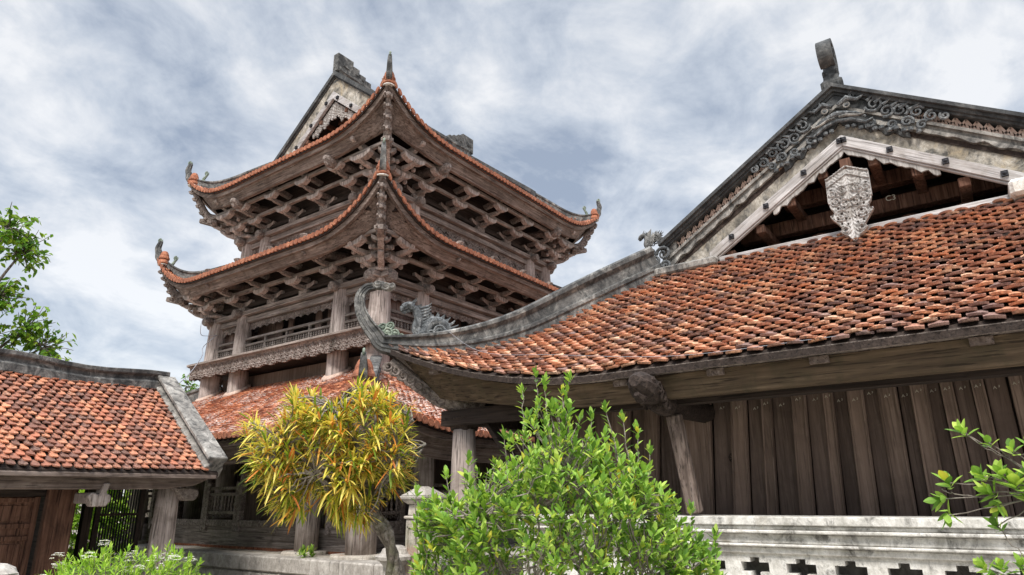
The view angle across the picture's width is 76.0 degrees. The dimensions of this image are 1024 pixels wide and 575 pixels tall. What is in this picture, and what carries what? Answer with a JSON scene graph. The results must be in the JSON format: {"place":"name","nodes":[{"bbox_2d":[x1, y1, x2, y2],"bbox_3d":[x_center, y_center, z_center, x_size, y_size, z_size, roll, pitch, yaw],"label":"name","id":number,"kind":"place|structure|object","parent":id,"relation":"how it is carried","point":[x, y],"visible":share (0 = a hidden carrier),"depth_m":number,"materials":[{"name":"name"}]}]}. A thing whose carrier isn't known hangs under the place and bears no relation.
{"place":"outdoors","nodes":[
{"label":"outdoors","id":0,"kind":"place"},
{"bbox_2d":[0,0,1023,492],"label":"sky","id":1,"kind":"structure","parent":0,"point":[641,108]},
{"label":"ground","id":2,"kind":"structure","parent":0,"visible":0},
{"bbox_2d":[0,563,18,574],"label":"garden rock","id":3,"kind":"object","parent":2,"relation":"on","point":[7,569],"visible":1,"depth_m":4.40,"materials":[{"name":"stone"}]},
{"bbox_2d":[0,202,77,360],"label":"broadleaf tree","id":4,"kind":"object","parent":2,"relation":"on","point":[28,247],"visible":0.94,"depth_m":10.73,"materials":[{"name":"green plant"}]},
{"bbox_2d":[66,489,135,560],"bbox_3d":[-7.655,3.466,10.127,1.228,2.502,3.313,-13,-22,34],"label":"hedge shrub","id":5,"kind":"object","parent":2,"relation":"on","point":[74,527],"visible":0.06,"depth_m":10.85,"materials":[{"name":"green plant"}]},
{"bbox_2d":[0,348,227,574],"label":"gallery house","id":6,"kind":"structure","parent":2,"relation":"on","point":[69,430],"depth_m":8.02,"materials":[{"name":"tile"}]},
{"bbox_2d":[0,497,40,574],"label":"door leaf","id":7,"kind":"structure","parent":6,"relation":"in","point":[18,515],"depth_m":7.15,"materials":[{"name":"brown wood"}]},
{"bbox_2d":[38,539,209,574],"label":"flowering bush","id":8,"kind":"object","parent":2,"relation":"on","point":[92,567],"visible":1,"depth_m":4.96,"materials":[{"name":"green plant"}]},
{"bbox_2d":[65,556,186,574],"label":"bush","id":9,"kind":"object","parent":2,"relation":"on","point":[181,561],"depth_m":8.50,"materials":[{"name":"plant"}]},
{"bbox_2d":[145,374,198,516],"bbox_3d":[-9.333,5.081,19.436,1.097,5.001,3.519,-16,-23,39],"label":"slender tree","id":10,"kind":"object","parent":2,"relation":"on","point":[193,386],"visible":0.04,"depth_m":19.68,"materials":[{"name":"green plant"}]},
{"bbox_2d":[96,542,538,574],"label":"terrace","id":11,"kind":"structure","parent":2,"relation":"on","point":[512,545],"depth_m":9.40,"materials":[{"name":"stone"}]},
{"bbox_2d":[68,542,382,574],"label":"terrace kerb","id":12,"kind":"structure","parent":11,"relation":"on","point":[254,563],"depth_m":9.15,"materials":[{"name":"stone"}]},
{"bbox_2d":[297,544,315,557],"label":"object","id":13,"kind":"object","parent":12,"relation":"on","point":[302,551],"depth_m":8.98,"materials":[{"name":"green plant"}]},
{"bbox_2d":[184,545,447,562],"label":"terrace paving","id":14,"kind":"structure","parent":11,"relation":"on","point":[252,551],"depth_m":10.45,"materials":[{"name":"stone"}]},
{"bbox_2d":[88,51,601,559],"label":"bell tower","id":15,"kind":"structure","parent":11,"relation":"on","point":[340,199],"depth_m":12.89,"materials":[{"name":"wood"}]},
{"bbox_2d":[179,336,215,382],"bbox_3d":[-5.770,1.323,11.995,0.443,1.914,4.216,3,-18,-11],"label":"slack cable","id":16,"kind":"object","parent":15,"relation":"hanging from","point":[199,359],"visible":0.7,"depth_m":11.41,"materials":[{"name":"silver metal"}]},
{"bbox_2d":[230,368,426,574],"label":"croton tree","id":17,"kind":"object","parent":2,"relation":"on","point":[339,479],"visible":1,"depth_m":4.84,"materials":[{"name":"yellow plant"}]},
{"bbox_2d":[375,545,411,574],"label":"stone pedestal","id":18,"kind":"object","parent":2,"relation":"on","point":[404,556],"visible":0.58,"depth_m":6.50,"materials":[{"name":"grey stone"}]},
{"bbox_2d":[400,487,446,574],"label":"stone pier","id":19,"kind":"structure","parent":2,"relation":"on","point":[410,536],"depth_m":6.63,"materials":[{"name":"grey stone"}]},
{"bbox_2d":[407,365,726,574],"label":"green bush","id":20,"kind":"object","parent":2,"relation":"on","point":[454,528],"visible":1,"depth_m":3.58,"materials":[{"name":"green plant"}]},
{"bbox_2d":[354,38,1023,574],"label":"temple hall","id":21,"kind":"structure","parent":2,"relation":"on","point":[878,234],"depth_m":5.86,"materials":[{"name":"tile"}]},
{"bbox_2d":[448,331,835,356],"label":"roof tiles","id":22,"kind":"object","parent":21,"relation":"on","point":[639,356],"visible":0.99,"depth_m":5.51,"materials":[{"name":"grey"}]},
{"bbox_2d":[923,418,1023,574],"bbox_3d":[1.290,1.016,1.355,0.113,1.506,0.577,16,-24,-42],"label":"leafy shrub","id":23,"kind":"object","parent":2,"relation":"on","point":[1015,479],"visible":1,"depth_m":1.63,"materials":[{"name":"green plant"}]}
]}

